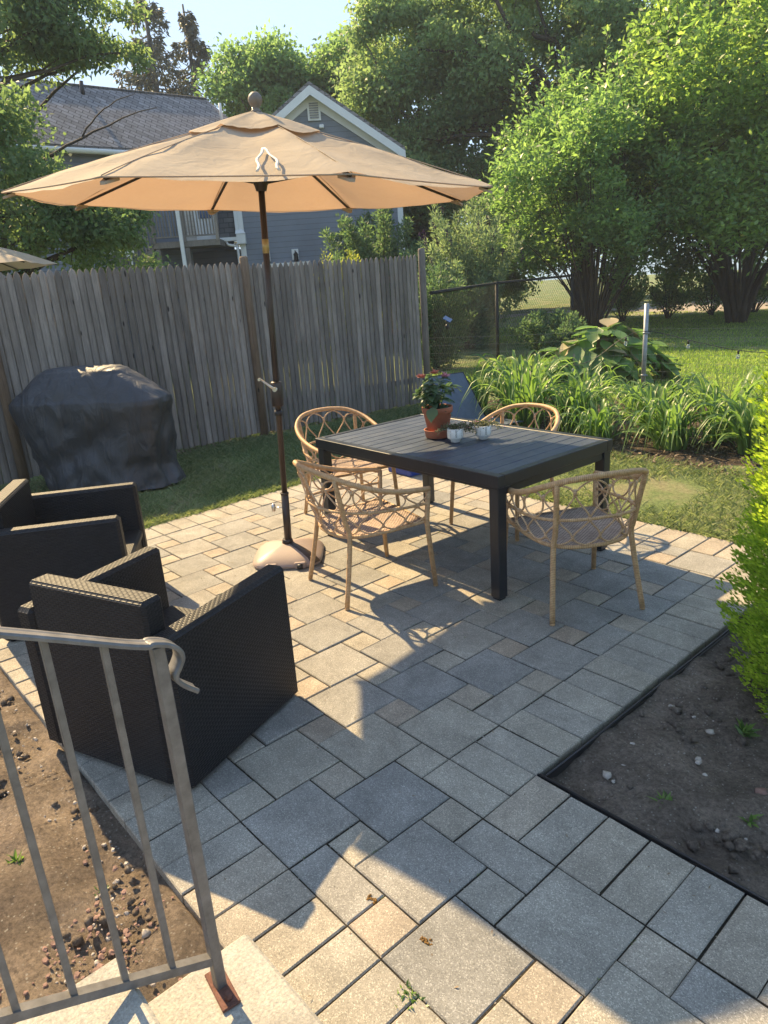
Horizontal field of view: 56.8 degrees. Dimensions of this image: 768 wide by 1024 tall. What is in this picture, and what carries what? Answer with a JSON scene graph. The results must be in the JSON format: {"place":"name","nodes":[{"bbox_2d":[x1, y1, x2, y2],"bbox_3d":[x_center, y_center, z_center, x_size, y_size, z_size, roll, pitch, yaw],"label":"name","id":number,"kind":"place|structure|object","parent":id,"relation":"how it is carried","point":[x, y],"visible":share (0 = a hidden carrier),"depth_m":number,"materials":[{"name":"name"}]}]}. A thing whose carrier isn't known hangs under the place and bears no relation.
{"place":"outdoors","nodes":[
{"label":"outdoors","id":0,"kind":"place"},
{"bbox_2d":[0,817,182,998],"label":"red gravel","id":1,"kind":"structure","parent":0,"point":[126,933],"depth_m":2.08,"materials":[{"name":"gravel"}]},
{"bbox_2d":[0,670,206,1023],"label":"soil strip","id":2,"kind":"object","parent":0,"point":[26,934],"visible":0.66,"depth_m":2.30,"materials":[{"name":"brown soil"}]},
{"bbox_2d":[5,849,23,863],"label":"weed","id":3,"kind":"object","parent":2,"relation":"on","point":[14,858],"visible":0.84,"depth_m":2.42,"materials":[{"name":"green plant"}]},
{"bbox_2d":[0,690,155,987],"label":"gravel","id":4,"kind":"structure","parent":2,"relation":"on","point":[108,939],"depth_m":2.36,"materials":[{"name":"stone"}]},
{"bbox_2d":[0,691,183,1002],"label":"soil clods","id":5,"kind":"object","parent":2,"relation":"on","point":[78,939],"visible":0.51,"depth_m":2.25,"materials":[{"name":"brown soil"}]},
{"bbox_2d":[142,929,150,938],"bbox_3d":[-0.711,1.258,2.127,0.027,0.026,0.035,-9,19,-14],"label":"stone","id":6,"kind":"object","parent":2,"relation":"on","point":[146,933],"visible":1,"depth_m":2.12,"materials":[{"name":"white stone"}]},
{"bbox_2d":[16,935,322,1023],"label":"concrete steps","id":7,"kind":"structure","parent":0,"point":[267,993],"depth_m":1.68,"materials":[{"name":"beige concrete"}]},
{"bbox_2d":[0,626,240,1023],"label":"railing","id":8,"kind":"object","parent":7,"relation":"on","point":[216,976],"visible":1,"depth_m":1.46,"materials":[{"name":"metal"}]},
{"bbox_2d":[193,211,215,239],"bbox_3d":[-5.301,-8.820,20.949,0.620,1.600,0.085,-5,18,-3],"label":"railing","id":9,"kind":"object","parent":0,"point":[210,236],"depth_m":21.04,"materials":[{"name":"white paint"}]},
{"bbox_2d":[0,468,767,1023],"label":"patio","id":10,"kind":"structure","parent":0,"point":[574,934],"depth_m":2.62,"materials":[{"name":"grey stone"}]},
{"bbox_2d":[0,479,147,641],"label":"wicker armchair","id":11,"kind":"object","parent":10,"relation":"on","point":[76,533],"visible":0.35,"depth_m":3.88,"materials":[{"name":"wicker"}]},
{"bbox_2d":[17,546,297,788],"bbox_3d":[-0.930,0.549,3.003,0.806,0.761,0.729,6,21,27],"label":"wicker armchair","id":12,"kind":"object","parent":10,"relation":"on","point":[234,642],"visible":0.73,"depth_m":2.74,"materials":[{"name":"wicker"}]},
{"bbox_2d":[253,538,323,569],"bbox_3d":[-0.656,0.247,4.863,0.472,0.135,0.496,-4,18,0],"label":"umbrella base","id":13,"kind":"object","parent":10,"relation":"on","point":[290,554],"visible":0.77,"depth_m":4.75,"materials":[{"name":"plastic"}]},
{"bbox_2d":[1,91,492,539],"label":"patio umbrella","id":14,"kind":"object","parent":13,"relation":"in","point":[255,159],"visible":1,"depth_m":3.85,"materials":[{"name":"fabric"}]},
{"bbox_2d":[295,407,400,513],"bbox_3d":[-0.319,-0.369,5.562,0.672,0.821,0.692,-13,20,-25],"label":"rattan chair","id":15,"kind":"object","parent":10,"relation":"on","point":[348,462],"visible":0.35,"depth_m":5.62,"materials":[{"name":"beige wicker"}]},
{"bbox_2d":[293,460,437,609],"bbox_3d":[-0.150,0.053,4.246,0.692,0.821,0.672,-13,20,-26],"label":"rattan chair","id":16,"kind":"object","parent":10,"relation":"on","point":[373,517],"visible":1,"depth_m":4.12,"materials":[{"name":"beige wicker"}]},
{"bbox_2d":[366,894,377,904],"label":"dry leaf","id":17,"kind":"object","parent":10,"relation":"on","point":[369,897],"visible":1,"depth_m":2.14,"materials":[{"name":"brown plant"}]},
{"bbox_2d":[9,483,736,996],"bbox_3d":[0.361,0.571,3.870,3.738,0.033,5.612,-19,23,-38],"label":"patio debris","id":18,"kind":"object","parent":10,"relation":"on","point":[493,731],"visible":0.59,"depth_m":2.65,"materials":[{"name":"brown plant"}]},
{"bbox_2d":[388,467,419,476],"bbox_3d":[0.230,-0.448,6.781,0.260,0.136,0.360,-18,22,-35],"label":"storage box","id":19,"kind":"object","parent":10,"relation":"on","point":[405,473],"visible":0.11,"depth_m":6.66,"materials":[{"name":"blue plastic"}]},
{"bbox_2d":[390,978,428,1010],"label":"weed","id":20,"kind":"object","parent":10,"relation":"on","point":[412,994],"visible":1,"depth_m":1.85,"materials":[{"name":"green plant"}]},
{"bbox_2d":[419,936,432,945],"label":"dry leaf","id":21,"kind":"object","parent":10,"relation":"on","point":[424,940],"visible":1,"depth_m":2.00,"materials":[{"name":"brown plant"}]},
{"bbox_2d":[204,499,677,983],"bbox_3d":[0.564,0.655,3.575,3.165,0.008,6.017,-19,23,-38],"label":"joint moss","id":22,"kind":"object","parent":10,"relation":"on","point":[437,732],"visible":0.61,"depth_m":2.96,"materials":[{"name":"green plant"}]},
{"bbox_2d":[315,414,612,600],"bbox_3d":[0.491,-0.140,4.830,1.070,0.735,1.700,-18,23,-37],"label":"dining table","id":23,"kind":"object","parent":10,"relation":"on","point":[497,463],"visible":0.79,"depth_m":4.36,"materials":[{"name":"black paint"}]},
{"bbox_2d":[412,369,462,438],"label":"potted plant","id":24,"kind":"object","parent":23,"relation":"on","point":[435,412],"visible":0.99,"depth_m":4.67,"materials":[{"name":"green plant"}]},
{"bbox_2d":[435,421,476,442],"bbox_3d":[0.466,-0.522,4.596,0.266,0.138,0.141,-7,18,-8],"label":"succulent pot","id":25,"kind":"object","parent":23,"relation":"on","point":[455,433],"visible":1,"depth_m":4.57,"materials":[{"name":"white ceramic"}]},
{"bbox_2d":[464,417,502,439],"bbox_3d":[0.648,-0.545,4.625,0.251,0.140,0.156,-11,20,-21],"label":"succulent pot","id":26,"kind":"object","parent":23,"relation":"on","point":[482,429],"visible":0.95,"depth_m":4.60,"materials":[{"name":"white ceramic"}]},
{"bbox_2d":[449,403,559,541],"bbox_3d":[0.918,-0.330,5.178,0.692,0.821,0.672,-20,24,-40],"label":"rattan chair","id":27,"kind":"object","parent":10,"relation":"on","point":[501,411],"visible":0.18,"depth_m":5.25,"materials":[{"name":"beige wicker"}]},
{"bbox_2d":[506,468,648,625],"bbox_3d":[1.046,0.096,3.857,0.672,0.821,0.692,-8,19,-12],"label":"rattan chair","id":28,"kind":"object","parent":10,"relation":"on","point":[594,526],"visible":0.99,"depth_m":3.71,"materials":[{"name":"beige wicker"}]},
{"bbox_2d":[0,270,767,523],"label":"side lawn","id":29,"kind":"structure","parent":0,"point":[651,277],"depth_m":15.12,"materials":[{"name":"green plant"}]},
{"bbox_2d":[0,247,56,270],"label":"patio umbrella","id":30,"kind":"object","parent":29,"relation":"on","point":[12,259],"visible":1,"depth_m":8.57,"materials":[{"name":"fabric"}]},
{"bbox_2d":[0,0,156,127],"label":"oak tree","id":31,"kind":"object","parent":29,"relation":"on","point":[49,38],"visible":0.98,"depth_m":15.05,"materials":[{"name":"green plant"}]},
{"bbox_2d":[0,78,178,289],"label":"leafy tree","id":32,"kind":"object","parent":29,"relation":"on","point":[36,228],"visible":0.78,"depth_m":10.41,"materials":[{"name":"green plant"}]},
{"bbox_2d":[9,364,185,490],"bbox_3d":[-2.843,-0.844,6.988,1.623,1.172,0.696,0,19,12],"label":"covered grill","id":33,"kind":"object","parent":29,"relation":"on","point":[82,426],"visible":0.98,"depth_m":6.72,"materials":[{"name":"fabric"}]},
{"bbox_2d":[109,229,133,268],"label":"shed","id":34,"kind":"structure","parent":29,"relation":"on","point":[127,255],"depth_m":19.91,"materials":[{"name":"grey"}]},
{"bbox_2d":[110,210,226,286],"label":"raised deck","id":35,"kind":"structure","parent":29,"relation":"on","point":[196,230],"depth_m":19.92,"materials":[{"name":"grey wood"}]},
{"bbox_2d":[109,0,239,248],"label":"spruce tree","id":36,"kind":"object","parent":29,"relation":"on","point":[150,82],"visible":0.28,"depth_m":30.20,"materials":[{"name":"green plant"}]},
{"bbox_2d":[163,4,239,248],"bbox_3d":[-8.120,-15.521,32.782,5.074,13.614,4.411,-9,19,-13],"label":"spruce tree","id":37,"kind":"object","parent":29,"relation":"on","point":[193,44],"visible":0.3,"depth_m":31.18,"materials":[{"name":"green plant"}]},
{"bbox_2d":[0,76,405,366],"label":"house","id":38,"kind":"structure","parent":29,"relation":"on","point":[76,109],"depth_m":20.68,"materials":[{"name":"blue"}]},
{"bbox_2d":[0,248,429,484],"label":"wooden fence","id":39,"kind":"object","parent":29,"relation":"on","point":[79,306],"visible":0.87,"depth_m":8.49,"materials":[{"name":"grey wood"}]},
{"bbox_2d":[185,17,328,117],"bbox_3d":[-4.112,-13.352,29.130,5.489,11.434,5.944,5,20,25],"label":"leafy tree","id":40,"kind":"object","parent":29,"relation":"on","point":[244,73],"visible":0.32,"depth_m":26.79,"materials":[{"name":"green plant"}]},
{"bbox_2d":[177,409,379,456],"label":"fence foot litter","id":41,"kind":"object","parent":29,"relation":"on","point":[178,450],"visible":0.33,"depth_m":8.83,"materials":[{"name":"brown plant"}]},
{"bbox_2d":[279,19,402,100],"bbox_3d":[-1.581,-14.179,30.537,5.875,11.838,6.226,-3,18,4],"label":"leafy tree","id":42,"kind":"object","parent":29,"relation":"on","point":[329,57],"visible":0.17,"depth_m":27.68,"materials":[{"name":"green plant"}]},
{"bbox_2d":[313,248,382,384],"bbox_3d":[-0.592,-3.130,11.625,1.183,2.310,1.391,-19,23,-38],"label":"golden shrub","id":43,"kind":"object","parent":29,"relation":"on","point":[346,251],"visible":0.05,"depth_m":11.33,"materials":[{"name":"green plant"}]},
{"bbox_2d":[315,208,435,347],"bbox_3d":[-0.401,-6.075,18.521,3.536,4.136,3.121,2,19,19],"label":"dark shrub","id":44,"kind":"object","parent":29,"relation":"on","point":[380,245],"visible":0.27,"depth_m":17.66,"materials":[{"name":"green plant"}]},
{"bbox_2d":[0,398,767,544],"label":"patio side grass","id":45,"kind":"structure","parent":29,"relation":"on","point":[655,519],"depth_m":6.51,"materials":[{"name":"green plant"}]},
{"bbox_2d":[328,0,512,306],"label":"oak tree","id":46,"kind":"object","parent":29,"relation":"on","point":[380,81],"visible":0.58,"depth_m":22.76,"materials":[{"name":"green plant"}]},
{"bbox_2d":[407,261,476,370],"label":"leafy shrub","id":47,"kind":"object","parent":29,"relation":"on","point":[435,279],"visible":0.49,"depth_m":13.66,"materials":[{"name":"green plant"}]},
{"bbox_2d":[406,186,531,349],"bbox_3d":[1.923,-5.724,17.145,2.952,3.756,3.097,-19,23,-38],"label":"butterfly bush","id":48,"kind":"object","parent":29,"relation":"on","point":[476,263],"visible":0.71,"depth_m":16.46,"materials":[{"name":"green plant"}]},
{"bbox_2d":[422,372,523,423],"bbox_3d":[1.036,-1.291,8.387,0.734,0.636,0.980,-19,23,-38],"label":"lounge chair","id":49,"kind":"object","parent":29,"relation":"on","point":[467,409],"visible":0.41,"depth_m":8.56,"materials":[{"name":"blue fabric"}]},
{"bbox_2d":[430,274,573,374],"bbox_3d":[2.396,-3.702,13.989,0.659,1.610,8.477,6,21,27],"label":"chain link fence","id":50,"kind":"object","parent":29,"relation":"on","point":[496,307],"visible":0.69,"depth_m":13.44,"materials":[{"name":"black metal"}]},
{"bbox_2d":[443,315,451,328],"bbox_3d":[0.923,-2.749,10.294,0.106,0.190,0.134,4,20,24],"label":"solar light","id":51,"kind":"object","parent":50,"relation":"attached to","point":[447,319],"visible":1,"depth_m":10.29,"materials":[{"name":"blue glass"}]},
{"bbox_2d":[449,171,568,311],"bbox_3d":[4.872,-11.675,30.355,6.734,6.362,8.483,10,23,36],"label":"leafy tree","id":52,"kind":"object","parent":29,"relation":"on","point":[513,275],"visible":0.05,"depth_m":30.84,"materials":[{"name":"green plant"}]},
{"bbox_2d":[500,305,589,357],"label":"shrub","id":53,"kind":"object","parent":29,"relation":"on","point":[539,326],"visible":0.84,"depth_m":14.62,"materials":[{"name":"green plant"}]},
{"bbox_2d":[372,0,749,314],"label":"oak tree","id":54,"kind":"object","parent":29,"relation":"on","point":[580,36],"visible":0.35,"depth_m":22.46,"materials":[{"name":"green plant"}]},
{"bbox_2d":[539,318,682,388],"bbox_3d":[3.491,-2.374,11.113,2.343,1.240,1.706,-4,18,1],"label":"hosta","id":55,"kind":"object","parent":29,"relation":"on","point":[590,338],"visible":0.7,"depth_m":10.78,"materials":[{"name":"green plant"}]},
{"bbox_2d":[471,26,754,328],"bbox_3d":[5.496,-8.084,17.912,6.620,6.977,6.674,0,19,13],"label":"willow shrub","id":56,"kind":"object","parent":29,"relation":"on","point":[554,158],"visible":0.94,"depth_m":16.73,"materials":[{"name":"green plant"}]},
{"bbox_2d":[599,261,648,321],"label":"hedge shrub","id":57,"kind":"object","parent":29,"relation":"on","point":[623,303],"visible":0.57,"depth_m":21.60,"materials":[{"name":"green plant"}]},
{"bbox_2d":[600,137,722,272],"bbox_3d":[11.307,-15.485,34.164,11.774,10.325,11.047,-19,23,-38],"label":"leafy tree","id":58,"kind":"object","parent":29,"relation":"on","point":[636,247],"depth_m":34.72,"materials":[{"name":"green plant"}]},
{"bbox_2d":[639,264,700,318],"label":"hedge shrub","id":59,"kind":"object","parent":29,"relation":"on","point":[673,295],"visible":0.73,"depth_m":21.62,"materials":[{"name":"green plant"}]},
{"bbox_2d":[587,0,767,322],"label":"cherry shrub","id":60,"kind":"object","parent":29,"relation":"on","point":[721,65],"visible":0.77,"depth_m":16.45,"materials":[{"name":"green plant"}]},
{"bbox_2d":[684,262,737,315],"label":"hedge shrub","id":61,"kind":"object","parent":29,"relation":"on","point":[704,280],"visible":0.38,"depth_m":21.66,"materials":[{"name":"green plant"}]},
{"bbox_2d":[702,0,767,242],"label":"leafy tree","id":62,"kind":"object","parent":29,"relation":"on","point":[733,30],"visible":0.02,"depth_m":21.27,"materials":[{"name":"green plant"}]},
{"bbox_2d":[737,255,767,312],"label":"hedge shrub","id":63,"kind":"object","parent":29,"relation":"on","point":[763,290],"visible":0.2,"depth_m":21.63,"materials":[{"name":"green plant"}]},
{"bbox_2d":[0,0,767,280],"label":"sky","id":64,"kind":"structure","parent":0,"point":[307,18],"materials":[{"name":"white"}]},
{"bbox_2d":[484,393,767,478],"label":"lily bed","id":65,"kind":"object","parent":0,"point":[727,459],"visible":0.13,"depth_m":6.98,"materials":[{"name":"green plant"}]},
{"bbox_2d":[446,371,504,410],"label":"daylily","id":66,"kind":"object","parent":65,"relation":"on","point":[475,383],"visible":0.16,"depth_m":9.52,"materials":[{"name":"green plant"}]},
{"bbox_2d":[461,349,575,414],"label":"daylily","id":67,"kind":"object","parent":65,"relation":"on","point":[520,367],"visible":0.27,"depth_m":9.10,"materials":[{"name":"green plant"}]},
{"bbox_2d":[456,353,598,428],"bbox_3d":[1.678,-1.450,8.342,1.707,0.910,1.895,1,19,14],"label":"daylily","id":68,"kind":"object","parent":65,"relation":"on","point":[520,392],"visible":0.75,"depth_m":8.29,"materials":[{"name":"green plant"}]},
{"bbox_2d":[527,369,629,432],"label":"daylily","id":69,"kind":"object","parent":65,"relation":"on","point":[577,399],"visible":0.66,"depth_m":7.92,"materials":[{"name":"green plant"}]},
{"bbox_2d":[547,358,634,415],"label":"daylily","id":70,"kind":"object","parent":65,"relation":"on","point":[572,380],"visible":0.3,"depth_m":8.58,"materials":[{"name":"green plant"}]},
{"bbox_2d":[552,394,636,438],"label":"daylily","id":71,"kind":"object","parent":65,"relation":"on","point":[595,424],"visible":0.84,"depth_m":7.31,"materials":[{"name":"green plant"}]},
{"bbox_2d":[614,377,657,409],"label":"daylily","id":72,"kind":"object","parent":65,"relation":"on","point":[632,386],"visible":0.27,"depth_m":8.94,"materials":[{"name":"green plant"}]},
{"bbox_2d":[598,378,706,438],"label":"daylily","id":73,"kind":"object","parent":65,"relation":"on","point":[671,397],"visible":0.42,"depth_m":7.52,"materials":[{"name":"green plant"}]},
{"bbox_2d":[608,392,735,454],"bbox_3d":[2.791,-0.875,6.964,1.198,0.529,1.247,-19,23,-38],"label":"daylily","id":74,"kind":"object","parent":65,"relation":"on","point":[673,435],"visible":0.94,"depth_m":6.91,"materials":[{"name":"green plant"}]},
{"bbox_2d":[654,358,767,447],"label":"daylily","id":75,"kind":"object","parent":65,"relation":"on","point":[741,390],"visible":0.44,"depth_m":7.01,"materials":[{"name":"green plant"}]},
{"bbox_2d":[679,391,767,455],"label":"daylily","id":76,"kind":"object","parent":65,"relation":"on","point":[747,422],"visible":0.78,"depth_m":6.56,"materials":[{"name":"green plant"}]},
{"bbox_2d":[486,297,767,327],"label":"road","id":77,"kind":"structure","parent":0,"point":[690,308],"depth_m":25.70,"materials":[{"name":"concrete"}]},
{"bbox_2d":[521,353,767,538],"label":"lawn","id":78,"kind":"structure","parent":0,"point":[669,491],"depth_m":5.81,"materials":[{"name":"green plant"}]},
{"bbox_2d":[413,310,767,406],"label":"yard grass","id":79,"kind":"structure","parent":78,"relation":"on","point":[687,358],"depth_m":14.12,"materials":[{"name":"green plant"}]},
{"bbox_2d":[433,328,767,396],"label":"wire fence","id":80,"kind":"object","parent":78,"relation":"on","point":[657,354],"visible":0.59,"depth_m":9.41,"materials":[{"name":"grey metal"}]},
{"bbox_2d":[641,303,649,389],"bbox_3d":[3.460,-2.094,9.399,0.070,1.285,0.096,-19,23,-38],"label":"steel post","id":81,"kind":"object","parent":78,"relation":"on","point":[645,342],"visible":0.89,"depth_m":9.35,"materials":[{"name":"silver metal"}]},
{"bbox_2d":[489,331,767,371],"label":"string lights","id":82,"kind":"object","parent":81,"relation":"hanging from","point":[688,347],"visible":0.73,"depth_m":9.11,"materials":[{"name":"black plastic"}]},
{"bbox_2d":[550,605,767,898],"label":"soil bed","id":83,"kind":"object","parent":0,"point":[695,793],"visible":0.74,"depth_m":2.67,"materials":[{"name":"brown soil"}]},
{"bbox_2d":[603,770,610,779],"bbox_3d":[0.823,0.976,2.627,0.033,0.027,0.037,-19,23,-38],"label":"stone","id":84,"kind":"object","parent":83,"relation":"on","point":[607,775],"visible":1,"depth_m":2.62,"materials":[{"name":"grey stone"}]},
{"bbox_2d":[537,609,767,905],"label":"garden edging","id":85,"kind":"object","parent":83,"relation":"on","point":[561,767],"visible":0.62,"depth_m":2.49,"materials":[{"name":"black plastic"}]},
{"bbox_2d":[647,789,672,807],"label":"weed","id":86,"kind":"object","parent":83,"relation":"on","point":[668,797],"visible":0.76,"depth_m":2.48,"materials":[{"name":"green plant"}]},
{"bbox_2d":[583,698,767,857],"bbox_3d":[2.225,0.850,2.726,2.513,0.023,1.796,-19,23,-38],"label":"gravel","id":87,"kind":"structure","parent":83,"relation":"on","point":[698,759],"depth_m":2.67,"materials":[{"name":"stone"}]},
{"bbox_2d":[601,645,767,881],"bbox_3d":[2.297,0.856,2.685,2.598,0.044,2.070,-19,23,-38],"label":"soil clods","id":88,"kind":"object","parent":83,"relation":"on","point":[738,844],"visible":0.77,"depth_m":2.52,"materials":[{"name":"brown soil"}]},
{"bbox_2d":[705,729,714,734],"bbox_3d":[1.298,0.875,2.829,0.031,0.020,0.028,-1,18,9],"label":"stone","id":89,"kind":"object","parent":83,"relation":"on","point":[710,731],"visible":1,"depth_m":2.82,"materials":[{"name":"white stone"}]},
{"bbox_2d":[715,350,767,725],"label":"arborvitae","id":90,"kind":"object","parent":83,"relation":"on","point":[755,638],"visible":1,"depth_m":2.86,"materials":[{"name":"green plant"}]},
{"bbox_2d":[734,718,762,737],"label":"weed","id":91,"kind":"object","parent":83,"relation":"on","point":[742,728],"visible":0.98,"depth_m":2.80,"materials":[{"name":"green plant"}]},
{"bbox_2d":[738,813,763,827],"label":"weed","id":92,"kind":"object","parent":83,"relation":"on","point":[751,817],"visible":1,"depth_m":2.35,"materials":[{"name":"green plant"}]},
{"bbox_2d":[754,787,767,794],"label":"stone","id":93,"kind":"object","parent":83,"relation":"on","point":[760,790],"visible":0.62,"depth_m":2.48,"materials":[{"name":"stone"}]},
{"label":"ground","id":94,"kind":"structure","parent":0,"visible":0},
{"bbox_2d":[403,203,466,266],"bbox_3d":[0.822,-9.762,26.249,4.527,5.820,4.631,-5,18,-2],"label":"leafy tree","id":95,"kind":"object","parent":94,"relation":"on","point":[417,230],"visible":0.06,"depth_m":24.89,"materials":[{"name":"green plant"}]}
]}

